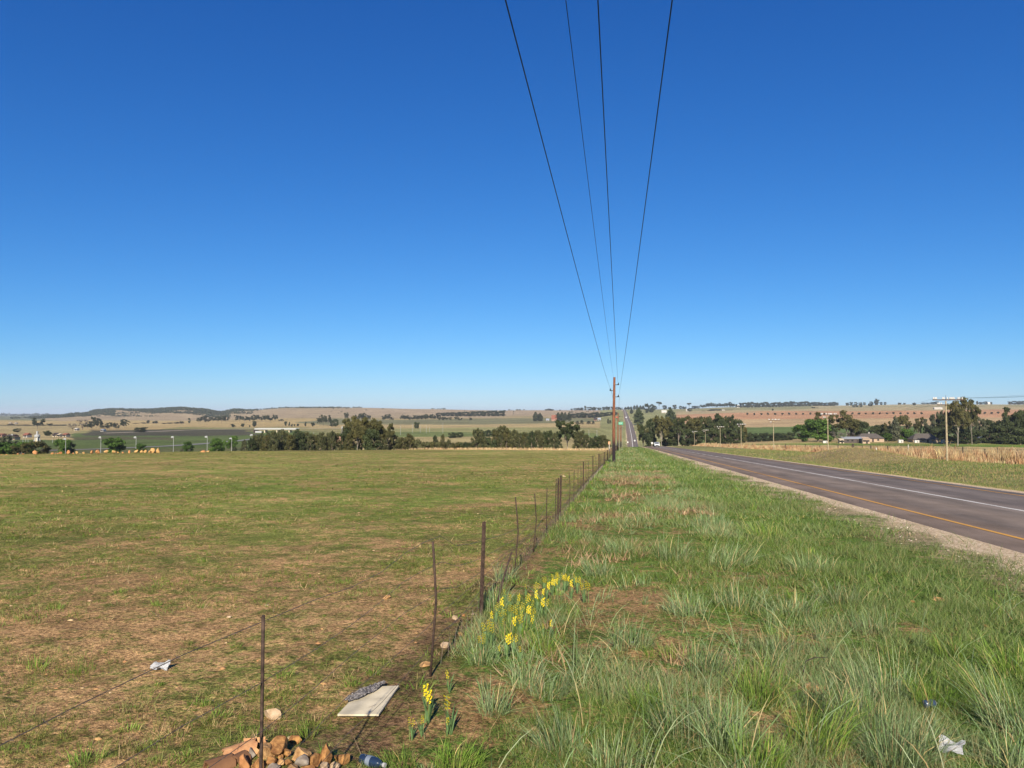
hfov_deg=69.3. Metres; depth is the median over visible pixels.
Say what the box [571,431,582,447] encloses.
feathery tree
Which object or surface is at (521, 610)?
yellow flower
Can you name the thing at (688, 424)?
eucalyptus tree
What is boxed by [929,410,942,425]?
eucalyptus tree
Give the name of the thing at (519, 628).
yellow flower
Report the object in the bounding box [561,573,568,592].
yellow flower
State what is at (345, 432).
round tree
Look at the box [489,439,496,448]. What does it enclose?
bush
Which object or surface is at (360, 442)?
feathery tree
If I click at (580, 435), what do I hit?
feathery tree
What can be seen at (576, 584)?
yellow flower
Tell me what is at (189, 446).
leafy tree
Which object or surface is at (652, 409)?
round tree
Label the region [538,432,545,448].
feathery tree
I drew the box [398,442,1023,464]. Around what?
tall dry grass
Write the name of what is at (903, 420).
round tree
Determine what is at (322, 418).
eucalyptus tree
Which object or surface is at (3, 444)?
leafy tree
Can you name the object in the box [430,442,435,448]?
bush
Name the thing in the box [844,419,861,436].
round tree
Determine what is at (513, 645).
yellow flower
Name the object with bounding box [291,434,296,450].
feathery tree
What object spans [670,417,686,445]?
eucalyptus tree
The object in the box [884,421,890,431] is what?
eucalyptus tree
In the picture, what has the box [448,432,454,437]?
round tree
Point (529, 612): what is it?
yellow flower
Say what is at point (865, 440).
brick shed
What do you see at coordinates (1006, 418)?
eucalyptus tree
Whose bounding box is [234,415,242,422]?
eucalyptus tree
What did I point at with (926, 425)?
eucalyptus tree
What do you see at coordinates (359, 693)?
torn rag
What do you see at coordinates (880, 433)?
leafy tree
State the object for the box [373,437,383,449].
feathery tree
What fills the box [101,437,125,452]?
leafy tree
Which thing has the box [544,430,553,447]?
feathery tree
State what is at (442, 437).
feathery tree
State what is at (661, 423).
eucalyptus tree
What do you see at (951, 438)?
round tree
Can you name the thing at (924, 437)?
thatched house
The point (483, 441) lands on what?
bush
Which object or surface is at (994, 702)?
tussock grass
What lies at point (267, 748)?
stone
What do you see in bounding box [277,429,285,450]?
feathery tree
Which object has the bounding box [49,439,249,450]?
valley road
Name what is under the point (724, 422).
round tree
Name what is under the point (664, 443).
round tree
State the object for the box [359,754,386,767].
plastic bottle
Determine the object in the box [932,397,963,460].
telephone pole
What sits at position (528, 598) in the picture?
yellow flower
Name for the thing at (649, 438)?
round tree
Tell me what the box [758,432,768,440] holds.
round tree
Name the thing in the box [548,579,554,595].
yellow flower
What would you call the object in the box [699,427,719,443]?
round tree
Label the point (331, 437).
feathery tree
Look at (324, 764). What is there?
stone
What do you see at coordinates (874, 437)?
thatched house
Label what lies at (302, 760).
stone
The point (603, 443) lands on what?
feathery tree
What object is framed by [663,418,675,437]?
eucalyptus tree
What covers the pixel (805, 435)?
leafy tree
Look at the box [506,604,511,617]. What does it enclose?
yellow flower
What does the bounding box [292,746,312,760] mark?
stone
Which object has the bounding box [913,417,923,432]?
eucalyptus tree
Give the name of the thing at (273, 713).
stone
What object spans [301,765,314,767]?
stone
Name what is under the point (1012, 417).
round tree
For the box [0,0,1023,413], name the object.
sky
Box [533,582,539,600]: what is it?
yellow flower
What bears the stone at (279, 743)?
on the ground at (136, 630)
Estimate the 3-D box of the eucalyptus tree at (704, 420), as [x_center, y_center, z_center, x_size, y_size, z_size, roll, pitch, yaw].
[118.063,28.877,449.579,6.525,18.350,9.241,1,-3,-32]
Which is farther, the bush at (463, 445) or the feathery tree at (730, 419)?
the feathery tree at (730, 419)
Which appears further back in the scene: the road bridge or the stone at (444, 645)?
the road bridge
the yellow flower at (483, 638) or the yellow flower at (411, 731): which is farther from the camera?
the yellow flower at (483, 638)
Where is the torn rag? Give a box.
[345,680,384,700]
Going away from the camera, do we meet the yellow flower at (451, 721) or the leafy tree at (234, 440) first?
the yellow flower at (451, 721)
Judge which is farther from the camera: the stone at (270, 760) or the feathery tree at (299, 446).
the feathery tree at (299, 446)
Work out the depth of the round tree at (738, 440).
437.62 m
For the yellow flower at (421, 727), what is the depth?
5.37 m
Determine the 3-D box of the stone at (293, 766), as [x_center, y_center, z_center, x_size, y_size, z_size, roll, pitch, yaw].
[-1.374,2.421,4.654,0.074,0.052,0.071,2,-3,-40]
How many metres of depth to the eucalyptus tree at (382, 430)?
238.84 m
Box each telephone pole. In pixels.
[768,419,779,449]
[821,412,836,449]
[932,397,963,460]
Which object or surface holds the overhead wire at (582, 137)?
attached to the utility pole at (613, 431)
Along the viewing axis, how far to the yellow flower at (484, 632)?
7.67 m
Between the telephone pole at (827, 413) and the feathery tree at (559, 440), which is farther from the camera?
the feathery tree at (559, 440)
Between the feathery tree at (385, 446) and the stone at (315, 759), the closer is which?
the stone at (315, 759)
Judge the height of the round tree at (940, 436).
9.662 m
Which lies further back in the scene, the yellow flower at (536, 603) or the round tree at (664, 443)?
the round tree at (664, 443)
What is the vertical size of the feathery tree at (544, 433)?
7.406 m
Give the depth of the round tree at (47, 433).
697.18 m
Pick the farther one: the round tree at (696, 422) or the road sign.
the round tree at (696, 422)
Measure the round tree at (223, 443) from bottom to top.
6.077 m
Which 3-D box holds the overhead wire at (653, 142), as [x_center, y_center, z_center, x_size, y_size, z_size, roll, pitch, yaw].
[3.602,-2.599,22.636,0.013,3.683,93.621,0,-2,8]
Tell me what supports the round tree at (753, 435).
on the ground at (136, 630)
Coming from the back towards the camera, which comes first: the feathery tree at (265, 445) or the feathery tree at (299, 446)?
the feathery tree at (265, 445)
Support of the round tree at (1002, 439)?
on the ground at (136, 630)
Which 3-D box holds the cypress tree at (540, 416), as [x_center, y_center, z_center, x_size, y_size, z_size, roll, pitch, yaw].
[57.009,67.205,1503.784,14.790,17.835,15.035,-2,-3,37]
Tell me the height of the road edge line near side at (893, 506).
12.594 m
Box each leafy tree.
[0,442,11,452]
[0,443,22,453]
[15,442,40,453]
[53,438,70,453]
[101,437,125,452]
[134,443,147,451]
[182,441,194,451]
[208,438,221,450]
[225,436,237,448]
[791,424,812,441]
[802,418,832,441]
[824,423,837,439]
[874,424,887,435]
[881,433,891,440]
[882,429,891,440]
[900,428,913,440]
[960,433,973,443]
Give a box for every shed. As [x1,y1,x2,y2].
[841,437,861,442]
[861,437,869,443]
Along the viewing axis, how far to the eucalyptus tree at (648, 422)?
438.71 m
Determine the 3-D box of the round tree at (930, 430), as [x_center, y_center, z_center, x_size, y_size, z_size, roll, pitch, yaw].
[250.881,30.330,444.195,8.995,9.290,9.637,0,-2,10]
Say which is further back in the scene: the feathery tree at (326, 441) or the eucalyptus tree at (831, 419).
the eucalyptus tree at (831, 419)
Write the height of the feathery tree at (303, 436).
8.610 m
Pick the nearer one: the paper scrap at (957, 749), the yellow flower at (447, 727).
the paper scrap at (957, 749)
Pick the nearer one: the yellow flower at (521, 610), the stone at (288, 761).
the stone at (288, 761)
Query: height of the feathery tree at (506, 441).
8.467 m
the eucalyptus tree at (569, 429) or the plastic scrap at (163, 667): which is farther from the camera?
the eucalyptus tree at (569, 429)
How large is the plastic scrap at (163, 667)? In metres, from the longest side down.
0.153 x 0.101 x 0.064 m
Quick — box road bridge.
[253,428,298,432]
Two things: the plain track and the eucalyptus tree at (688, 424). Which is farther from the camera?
the plain track
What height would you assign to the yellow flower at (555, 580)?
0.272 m
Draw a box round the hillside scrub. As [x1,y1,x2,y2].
[1,406,593,418]
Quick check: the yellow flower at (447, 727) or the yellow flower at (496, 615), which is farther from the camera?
the yellow flower at (496, 615)
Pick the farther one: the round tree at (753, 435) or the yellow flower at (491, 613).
the round tree at (753, 435)
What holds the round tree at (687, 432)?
on the ground at (136, 630)
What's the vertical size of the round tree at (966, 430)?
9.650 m
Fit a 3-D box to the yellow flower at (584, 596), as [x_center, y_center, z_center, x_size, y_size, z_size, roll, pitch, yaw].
[0.956,2.723,9.693,0.145,0.290,0.142,0,-2,11]
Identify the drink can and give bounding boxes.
[922,699,936,707]
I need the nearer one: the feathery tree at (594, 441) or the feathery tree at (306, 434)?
the feathery tree at (306, 434)
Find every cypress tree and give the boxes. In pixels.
[532,412,538,420]
[537,413,542,420]
[633,407,644,424]
[665,407,676,425]
[889,415,901,440]
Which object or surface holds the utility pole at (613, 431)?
on the ground at (136, 630)
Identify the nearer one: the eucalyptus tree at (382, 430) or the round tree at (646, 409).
the eucalyptus tree at (382, 430)
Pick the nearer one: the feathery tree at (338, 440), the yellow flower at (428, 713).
the yellow flower at (428, 713)
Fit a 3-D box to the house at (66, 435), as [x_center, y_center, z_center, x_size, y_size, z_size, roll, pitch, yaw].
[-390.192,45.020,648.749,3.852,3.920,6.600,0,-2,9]
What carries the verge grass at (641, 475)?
on the ground at (136, 630)
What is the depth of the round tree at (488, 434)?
543.44 m
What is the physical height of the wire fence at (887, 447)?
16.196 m
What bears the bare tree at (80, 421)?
on the ground at (136, 630)
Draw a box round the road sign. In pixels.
[618,422,622,450]
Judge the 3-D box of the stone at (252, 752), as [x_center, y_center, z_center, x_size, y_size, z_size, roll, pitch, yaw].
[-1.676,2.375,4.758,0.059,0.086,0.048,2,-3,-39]
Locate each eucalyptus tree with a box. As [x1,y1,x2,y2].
[9,442,33,453]
[32,418,45,428]
[83,423,93,429]
[91,417,99,422]
[96,419,102,428]
[120,419,129,425]
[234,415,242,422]
[319,414,326,425]
[342,418,353,430]
[347,415,365,449]
[361,416,386,442]
[378,420,388,442]
[384,423,394,444]
[555,420,579,447]
[637,424,648,444]
[639,422,654,442]
[645,418,659,438]
[652,415,670,445]
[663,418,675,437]
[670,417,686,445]
[680,415,693,437]
[699,416,705,434]
[701,417,708,434]
[814,412,834,424]
[833,410,861,434]
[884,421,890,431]
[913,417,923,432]
[922,418,936,432]
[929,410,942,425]
[936,414,948,429]
[943,397,973,444]
[963,399,981,435]
[972,416,987,437]
[1001,407,1023,433]
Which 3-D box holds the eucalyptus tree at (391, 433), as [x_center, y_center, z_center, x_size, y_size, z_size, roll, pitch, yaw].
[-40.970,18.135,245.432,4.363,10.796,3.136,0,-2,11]
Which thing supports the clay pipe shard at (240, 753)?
on the ground at (136, 630)
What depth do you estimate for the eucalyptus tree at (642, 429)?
417.82 m
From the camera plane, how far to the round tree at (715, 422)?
437.98 m
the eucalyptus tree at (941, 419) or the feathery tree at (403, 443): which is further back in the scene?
the eucalyptus tree at (941, 419)
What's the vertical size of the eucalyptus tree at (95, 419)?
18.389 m
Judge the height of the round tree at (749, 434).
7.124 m
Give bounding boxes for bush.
[413,438,421,448]
[420,441,426,448]
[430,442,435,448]
[459,442,467,448]
[480,436,487,448]
[485,437,490,447]
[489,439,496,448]
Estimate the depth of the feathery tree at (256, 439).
243.10 m
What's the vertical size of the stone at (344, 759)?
0.075 m
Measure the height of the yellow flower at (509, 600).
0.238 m
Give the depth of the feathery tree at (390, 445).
248.65 m
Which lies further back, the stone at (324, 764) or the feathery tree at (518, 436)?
the feathery tree at (518, 436)
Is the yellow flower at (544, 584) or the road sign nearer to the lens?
the yellow flower at (544, 584)
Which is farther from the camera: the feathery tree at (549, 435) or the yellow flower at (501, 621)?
the feathery tree at (549, 435)
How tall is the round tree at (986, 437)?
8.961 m
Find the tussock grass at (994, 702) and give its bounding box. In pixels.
[22,454,1023,767]
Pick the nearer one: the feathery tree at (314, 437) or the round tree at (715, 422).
the feathery tree at (314, 437)
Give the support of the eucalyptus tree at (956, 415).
on the ground at (136, 630)
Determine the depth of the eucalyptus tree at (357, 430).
234.14 m
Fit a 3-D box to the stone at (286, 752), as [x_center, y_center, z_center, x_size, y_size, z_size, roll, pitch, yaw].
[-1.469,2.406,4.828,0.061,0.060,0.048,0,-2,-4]
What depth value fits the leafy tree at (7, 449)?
229.29 m
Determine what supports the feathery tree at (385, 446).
on the ground at (136, 630)
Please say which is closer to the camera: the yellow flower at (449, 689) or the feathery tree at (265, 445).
the yellow flower at (449, 689)
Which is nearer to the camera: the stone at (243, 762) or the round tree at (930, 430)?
the stone at (243, 762)
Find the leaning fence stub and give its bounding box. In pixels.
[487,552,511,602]
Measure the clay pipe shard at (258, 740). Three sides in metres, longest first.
0.150 x 0.138 x 0.060 m
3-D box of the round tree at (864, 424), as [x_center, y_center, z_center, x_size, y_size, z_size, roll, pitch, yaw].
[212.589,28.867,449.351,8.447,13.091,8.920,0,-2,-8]
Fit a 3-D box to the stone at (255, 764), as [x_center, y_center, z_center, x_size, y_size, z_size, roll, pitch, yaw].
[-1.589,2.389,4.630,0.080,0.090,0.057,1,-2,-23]
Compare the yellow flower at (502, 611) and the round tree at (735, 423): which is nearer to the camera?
the yellow flower at (502, 611)
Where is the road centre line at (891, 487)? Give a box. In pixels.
[657,446,1023,510]
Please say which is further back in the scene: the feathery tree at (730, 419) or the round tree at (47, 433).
the round tree at (47, 433)
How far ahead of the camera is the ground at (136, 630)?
10.92 m
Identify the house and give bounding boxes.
[23,433,31,436]
[62,433,70,436]
[855,432,884,441]
[907,433,939,442]
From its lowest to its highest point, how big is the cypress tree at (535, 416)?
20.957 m
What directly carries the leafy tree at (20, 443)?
on the ground at (136, 630)
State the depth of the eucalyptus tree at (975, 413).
407.83 m
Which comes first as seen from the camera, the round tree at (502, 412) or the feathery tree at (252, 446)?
the feathery tree at (252, 446)
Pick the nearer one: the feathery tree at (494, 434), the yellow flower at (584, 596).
the yellow flower at (584, 596)
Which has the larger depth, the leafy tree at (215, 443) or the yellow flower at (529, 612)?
the leafy tree at (215, 443)
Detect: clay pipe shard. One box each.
[203,753,235,767]
[222,738,258,760]
[232,750,250,767]
[243,737,267,746]
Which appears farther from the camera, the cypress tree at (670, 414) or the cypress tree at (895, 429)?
the cypress tree at (670, 414)
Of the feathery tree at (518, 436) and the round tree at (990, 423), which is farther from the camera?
the round tree at (990, 423)
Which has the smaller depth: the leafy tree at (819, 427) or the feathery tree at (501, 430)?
the feathery tree at (501, 430)
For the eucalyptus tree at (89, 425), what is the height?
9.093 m
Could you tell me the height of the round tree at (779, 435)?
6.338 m
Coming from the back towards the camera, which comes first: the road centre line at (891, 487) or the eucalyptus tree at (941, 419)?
the eucalyptus tree at (941, 419)
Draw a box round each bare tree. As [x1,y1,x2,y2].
[76,420,88,429]
[830,431,845,439]
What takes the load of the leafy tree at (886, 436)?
on the ground at (136, 630)
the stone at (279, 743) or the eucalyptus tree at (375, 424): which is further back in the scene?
the eucalyptus tree at (375, 424)
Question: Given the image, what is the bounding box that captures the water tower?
[34,431,40,441]
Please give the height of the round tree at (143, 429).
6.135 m
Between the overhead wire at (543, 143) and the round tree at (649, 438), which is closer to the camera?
the overhead wire at (543, 143)
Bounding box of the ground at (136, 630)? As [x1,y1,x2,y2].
[0,404,1023,767]
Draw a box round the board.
[338,685,398,715]
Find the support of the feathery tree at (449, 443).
on the ground at (136, 630)
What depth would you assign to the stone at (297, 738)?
5.10 m
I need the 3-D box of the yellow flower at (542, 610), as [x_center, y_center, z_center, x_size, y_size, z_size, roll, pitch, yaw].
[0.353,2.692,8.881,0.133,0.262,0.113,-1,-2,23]
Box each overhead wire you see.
[505,0,608,383]
[565,0,611,364]
[597,0,617,377]
[620,0,672,385]
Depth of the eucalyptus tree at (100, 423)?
1018.01 m
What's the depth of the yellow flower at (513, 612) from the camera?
8.50 m
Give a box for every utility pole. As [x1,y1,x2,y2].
[610,377,618,461]
[616,413,619,450]
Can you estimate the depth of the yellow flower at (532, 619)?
8.11 m
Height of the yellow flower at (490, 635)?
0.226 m
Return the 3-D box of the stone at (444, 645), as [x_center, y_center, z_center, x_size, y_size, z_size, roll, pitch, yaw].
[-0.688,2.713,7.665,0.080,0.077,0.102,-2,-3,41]
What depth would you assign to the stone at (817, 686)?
6.33 m
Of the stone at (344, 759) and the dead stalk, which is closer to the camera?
the stone at (344, 759)
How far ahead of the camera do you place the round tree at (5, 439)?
268.05 m
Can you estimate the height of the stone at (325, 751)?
0.146 m
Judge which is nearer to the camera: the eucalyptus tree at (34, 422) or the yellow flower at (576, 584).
the yellow flower at (576, 584)
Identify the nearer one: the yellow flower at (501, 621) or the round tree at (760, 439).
the yellow flower at (501, 621)
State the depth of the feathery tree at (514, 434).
246.07 m
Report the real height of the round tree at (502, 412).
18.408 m
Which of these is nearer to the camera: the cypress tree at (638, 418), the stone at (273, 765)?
the stone at (273, 765)
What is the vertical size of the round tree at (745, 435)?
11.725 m
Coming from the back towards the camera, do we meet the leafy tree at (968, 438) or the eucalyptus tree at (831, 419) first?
the eucalyptus tree at (831, 419)
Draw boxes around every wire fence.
[0,445,616,767]
[708,443,1015,457]
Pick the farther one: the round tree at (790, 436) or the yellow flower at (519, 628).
the round tree at (790, 436)
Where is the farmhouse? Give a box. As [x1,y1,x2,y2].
[551,415,556,420]
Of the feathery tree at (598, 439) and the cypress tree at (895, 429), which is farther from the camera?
the cypress tree at (895, 429)
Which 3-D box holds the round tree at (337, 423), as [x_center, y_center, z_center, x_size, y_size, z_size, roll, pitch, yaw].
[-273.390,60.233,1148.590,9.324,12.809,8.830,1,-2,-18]
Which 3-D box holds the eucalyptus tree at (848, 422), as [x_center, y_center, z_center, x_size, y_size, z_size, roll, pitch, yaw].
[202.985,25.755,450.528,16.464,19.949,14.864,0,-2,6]
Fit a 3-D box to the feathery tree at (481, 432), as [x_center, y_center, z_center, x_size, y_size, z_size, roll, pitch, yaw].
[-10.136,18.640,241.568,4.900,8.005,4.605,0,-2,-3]
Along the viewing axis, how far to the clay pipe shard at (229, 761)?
4.64 m
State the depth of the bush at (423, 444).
234.06 m
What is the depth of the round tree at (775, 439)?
532.46 m
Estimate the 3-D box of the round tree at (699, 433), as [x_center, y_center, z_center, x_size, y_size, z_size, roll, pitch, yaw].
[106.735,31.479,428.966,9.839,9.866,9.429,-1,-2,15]
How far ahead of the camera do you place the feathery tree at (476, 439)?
239.06 m
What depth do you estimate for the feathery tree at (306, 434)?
242.98 m
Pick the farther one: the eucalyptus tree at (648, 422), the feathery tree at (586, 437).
the eucalyptus tree at (648, 422)
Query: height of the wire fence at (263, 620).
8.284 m
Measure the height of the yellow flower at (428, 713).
0.292 m
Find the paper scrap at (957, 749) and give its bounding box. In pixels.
[939,735,965,754]
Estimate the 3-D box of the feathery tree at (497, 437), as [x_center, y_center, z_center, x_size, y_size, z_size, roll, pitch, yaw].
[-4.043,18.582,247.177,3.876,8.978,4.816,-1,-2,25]
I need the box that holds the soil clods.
[10,492,561,766]
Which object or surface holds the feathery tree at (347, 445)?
on the ground at (136, 630)
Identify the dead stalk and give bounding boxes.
[803,657,827,679]
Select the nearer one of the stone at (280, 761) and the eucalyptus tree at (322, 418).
the stone at (280, 761)
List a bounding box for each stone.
[239,754,249,767]
[249,747,255,758]
[251,758,263,767]
[257,743,272,758]
[264,708,281,719]
[266,756,276,764]
[267,763,280,767]
[270,735,287,756]
[277,758,284,765]
[282,748,290,756]
[285,759,291,764]
[288,735,302,743]
[288,764,297,767]
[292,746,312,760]
[294,754,308,766]
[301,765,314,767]
[309,753,321,767]
[320,762,328,767]
[321,743,332,763]
[329,761,339,767]
[334,753,349,764]
[419,661,429,666]
[440,642,449,648]
[804,682,827,694]
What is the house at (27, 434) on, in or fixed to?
on the ground at (136, 630)
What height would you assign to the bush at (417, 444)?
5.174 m
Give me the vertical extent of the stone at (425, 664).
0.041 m
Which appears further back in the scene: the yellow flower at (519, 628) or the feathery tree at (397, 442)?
the feathery tree at (397, 442)
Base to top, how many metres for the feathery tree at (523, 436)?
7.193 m
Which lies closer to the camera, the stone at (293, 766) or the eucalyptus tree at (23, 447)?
the stone at (293, 766)
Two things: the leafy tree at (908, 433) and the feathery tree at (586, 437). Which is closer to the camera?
the feathery tree at (586, 437)
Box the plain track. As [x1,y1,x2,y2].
[117,429,213,432]
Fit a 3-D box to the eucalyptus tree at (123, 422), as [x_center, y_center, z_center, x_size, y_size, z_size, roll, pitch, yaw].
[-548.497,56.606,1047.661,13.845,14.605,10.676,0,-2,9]
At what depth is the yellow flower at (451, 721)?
5.43 m
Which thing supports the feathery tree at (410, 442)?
on the ground at (136, 630)
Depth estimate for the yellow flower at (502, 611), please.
8.78 m
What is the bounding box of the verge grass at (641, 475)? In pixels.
[340,447,1023,767]
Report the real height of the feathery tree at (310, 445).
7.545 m
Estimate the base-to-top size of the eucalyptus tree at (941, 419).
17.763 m
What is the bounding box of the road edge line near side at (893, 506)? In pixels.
[652,447,1023,539]
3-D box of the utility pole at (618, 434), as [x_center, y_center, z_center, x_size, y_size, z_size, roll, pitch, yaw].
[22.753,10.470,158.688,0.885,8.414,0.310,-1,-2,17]
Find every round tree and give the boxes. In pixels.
[0,436,18,443]
[31,440,51,453]
[43,430,51,435]
[66,441,75,453]
[133,427,147,431]
[217,439,225,450]
[333,419,338,426]
[339,427,360,449]
[361,428,381,449]
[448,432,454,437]
[484,430,491,436]
[499,410,505,415]
[644,403,649,412]
[644,433,656,445]
[649,404,655,411]
[659,433,672,445]
[666,430,679,445]
[679,428,693,445]
[685,417,701,444]
[689,430,704,444]
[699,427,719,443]
[706,413,722,443]
[720,415,728,442]
[720,427,737,443]
[725,434,744,443]
[730,419,744,438]
[737,425,747,442]
[746,432,752,441]
[748,434,758,441]
[753,433,762,441]
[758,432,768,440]
[769,433,777,440]
[774,433,783,440]
[783,433,793,439]
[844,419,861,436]
[855,421,870,435]
[866,426,881,432]
[897,414,911,440]
[923,427,937,436]
[934,426,949,440]
[947,425,963,443]
[955,428,974,442]
[966,430,983,443]
[979,429,997,443]
[985,419,999,435]
[989,432,1014,443]
[993,420,1022,443]
[1007,426,1023,444]
[1009,410,1023,427]
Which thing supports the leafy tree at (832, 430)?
on the ground at (136, 630)
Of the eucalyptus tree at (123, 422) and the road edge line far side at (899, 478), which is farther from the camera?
the eucalyptus tree at (123, 422)
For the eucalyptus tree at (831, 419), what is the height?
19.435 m
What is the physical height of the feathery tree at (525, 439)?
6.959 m
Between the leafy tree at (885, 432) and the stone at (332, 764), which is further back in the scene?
the leafy tree at (885, 432)
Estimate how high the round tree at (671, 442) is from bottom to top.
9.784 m
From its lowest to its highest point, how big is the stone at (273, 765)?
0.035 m
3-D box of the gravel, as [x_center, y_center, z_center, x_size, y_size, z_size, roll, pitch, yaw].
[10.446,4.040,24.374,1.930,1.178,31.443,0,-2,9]
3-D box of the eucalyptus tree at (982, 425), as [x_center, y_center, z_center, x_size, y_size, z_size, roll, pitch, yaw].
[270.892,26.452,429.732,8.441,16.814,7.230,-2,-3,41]
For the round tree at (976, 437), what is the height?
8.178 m
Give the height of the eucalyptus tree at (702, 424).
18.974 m
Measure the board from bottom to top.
0.014 m
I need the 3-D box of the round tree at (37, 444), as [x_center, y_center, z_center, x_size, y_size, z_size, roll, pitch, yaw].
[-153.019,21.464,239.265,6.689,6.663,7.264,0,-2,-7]
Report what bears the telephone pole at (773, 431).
on the ground at (136, 630)
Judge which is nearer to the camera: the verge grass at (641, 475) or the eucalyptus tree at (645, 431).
the verge grass at (641, 475)
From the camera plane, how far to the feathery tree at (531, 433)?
235.26 m
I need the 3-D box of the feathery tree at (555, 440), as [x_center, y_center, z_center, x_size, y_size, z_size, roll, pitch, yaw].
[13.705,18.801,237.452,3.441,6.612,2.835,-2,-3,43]
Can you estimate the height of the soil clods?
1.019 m
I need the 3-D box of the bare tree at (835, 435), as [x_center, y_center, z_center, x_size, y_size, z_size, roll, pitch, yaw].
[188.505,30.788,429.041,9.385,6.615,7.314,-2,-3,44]
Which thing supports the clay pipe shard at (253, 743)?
on the ground at (136, 630)
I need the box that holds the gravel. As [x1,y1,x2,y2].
[735,481,1022,581]
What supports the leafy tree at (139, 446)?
on the ground at (136, 630)
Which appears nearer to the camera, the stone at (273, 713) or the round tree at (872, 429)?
the stone at (273, 713)
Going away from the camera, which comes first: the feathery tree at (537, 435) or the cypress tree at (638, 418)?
the feathery tree at (537, 435)
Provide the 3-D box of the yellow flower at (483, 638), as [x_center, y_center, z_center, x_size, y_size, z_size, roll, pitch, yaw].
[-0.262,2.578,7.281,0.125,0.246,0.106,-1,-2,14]
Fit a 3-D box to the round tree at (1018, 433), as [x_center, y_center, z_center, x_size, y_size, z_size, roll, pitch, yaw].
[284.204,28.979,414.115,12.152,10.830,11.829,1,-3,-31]
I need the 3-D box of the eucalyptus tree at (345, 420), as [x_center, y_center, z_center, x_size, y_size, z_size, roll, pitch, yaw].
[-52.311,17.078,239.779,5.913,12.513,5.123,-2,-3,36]
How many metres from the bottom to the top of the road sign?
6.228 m
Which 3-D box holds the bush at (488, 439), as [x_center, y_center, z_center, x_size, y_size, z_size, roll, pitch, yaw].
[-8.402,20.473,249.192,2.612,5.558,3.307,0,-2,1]
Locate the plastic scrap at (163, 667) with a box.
[150,660,170,669]
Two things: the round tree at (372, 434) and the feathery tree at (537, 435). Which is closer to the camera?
the round tree at (372, 434)
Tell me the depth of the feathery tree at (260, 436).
243.95 m
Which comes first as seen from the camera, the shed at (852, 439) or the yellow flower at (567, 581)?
the yellow flower at (567, 581)
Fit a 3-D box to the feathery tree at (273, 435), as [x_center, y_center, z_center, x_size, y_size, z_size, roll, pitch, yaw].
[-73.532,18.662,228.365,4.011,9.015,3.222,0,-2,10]
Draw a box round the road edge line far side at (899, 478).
[681,448,1021,495]
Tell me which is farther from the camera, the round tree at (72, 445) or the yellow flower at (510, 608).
the round tree at (72, 445)
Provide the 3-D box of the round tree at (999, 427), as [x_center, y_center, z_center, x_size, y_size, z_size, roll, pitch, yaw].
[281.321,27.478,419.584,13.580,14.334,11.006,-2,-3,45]
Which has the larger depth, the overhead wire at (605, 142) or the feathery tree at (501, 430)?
the feathery tree at (501, 430)
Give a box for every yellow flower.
[408,717,416,740]
[415,716,426,736]
[421,684,438,724]
[440,695,457,734]
[441,717,450,735]
[445,670,453,692]
[480,633,488,656]
[481,620,493,645]
[487,626,494,645]
[490,612,496,630]
[493,605,498,624]
[498,597,505,618]
[498,609,506,627]
[503,633,511,659]
[505,594,514,610]
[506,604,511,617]
[508,617,516,638]
[509,604,518,626]
[511,633,517,656]
[515,613,525,637]
[518,603,524,619]
[523,593,530,616]
[523,605,530,621]
[528,615,535,632]
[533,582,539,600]
[534,590,539,611]
[537,597,546,619]
[541,577,546,589]
[544,582,549,599]
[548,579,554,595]
[551,574,559,591]
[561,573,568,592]
[562,575,569,590]
[568,580,575,598]
[574,576,580,593]
[580,581,590,602]
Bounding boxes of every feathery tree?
[239,439,247,450]
[247,437,258,450]
[251,435,260,449]
[256,433,264,450]
[260,435,269,450]
[268,431,278,450]
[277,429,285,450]
[284,434,294,450]
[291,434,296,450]
[293,429,302,450]
[299,432,307,450]
[302,431,309,449]
[306,433,314,450]
[312,434,317,450]
[316,432,325,450]
[321,436,329,450]
[326,430,337,449]
[332,433,341,449]
[342,436,353,449]
[355,439,365,449]
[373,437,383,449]
[381,438,388,449]
[387,435,399,449]
[393,438,402,449]
[397,437,409,449]
[404,433,414,449]
[439,434,445,448]
[446,440,451,448]
[468,428,481,448]
[475,430,484,447]
[490,428,497,446]
[496,427,501,447]
[497,425,508,448]
[501,428,511,448]
[510,429,519,447]
[515,433,523,448]
[519,431,527,447]
[523,432,530,448]
[525,430,537,448]
[532,430,543,448]
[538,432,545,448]
[541,431,548,448]
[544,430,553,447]
[550,432,559,448]
[555,431,562,448]
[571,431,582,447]
[577,430,587,447]
[582,434,590,447]
[592,436,597,447]
[595,435,603,447]
[599,435,608,447]
[724,415,735,438]
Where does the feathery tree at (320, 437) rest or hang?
on the ground at (136, 630)
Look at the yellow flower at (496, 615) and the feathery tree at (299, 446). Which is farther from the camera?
the feathery tree at (299, 446)
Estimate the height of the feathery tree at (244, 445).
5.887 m
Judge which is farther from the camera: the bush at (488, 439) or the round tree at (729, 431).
the round tree at (729, 431)
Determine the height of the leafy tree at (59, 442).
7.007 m
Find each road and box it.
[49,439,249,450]
[622,409,1023,552]
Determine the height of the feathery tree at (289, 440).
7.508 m
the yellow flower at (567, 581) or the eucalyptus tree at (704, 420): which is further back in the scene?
the eucalyptus tree at (704, 420)
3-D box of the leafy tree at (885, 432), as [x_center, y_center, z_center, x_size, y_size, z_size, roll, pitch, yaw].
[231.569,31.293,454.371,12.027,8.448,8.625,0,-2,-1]

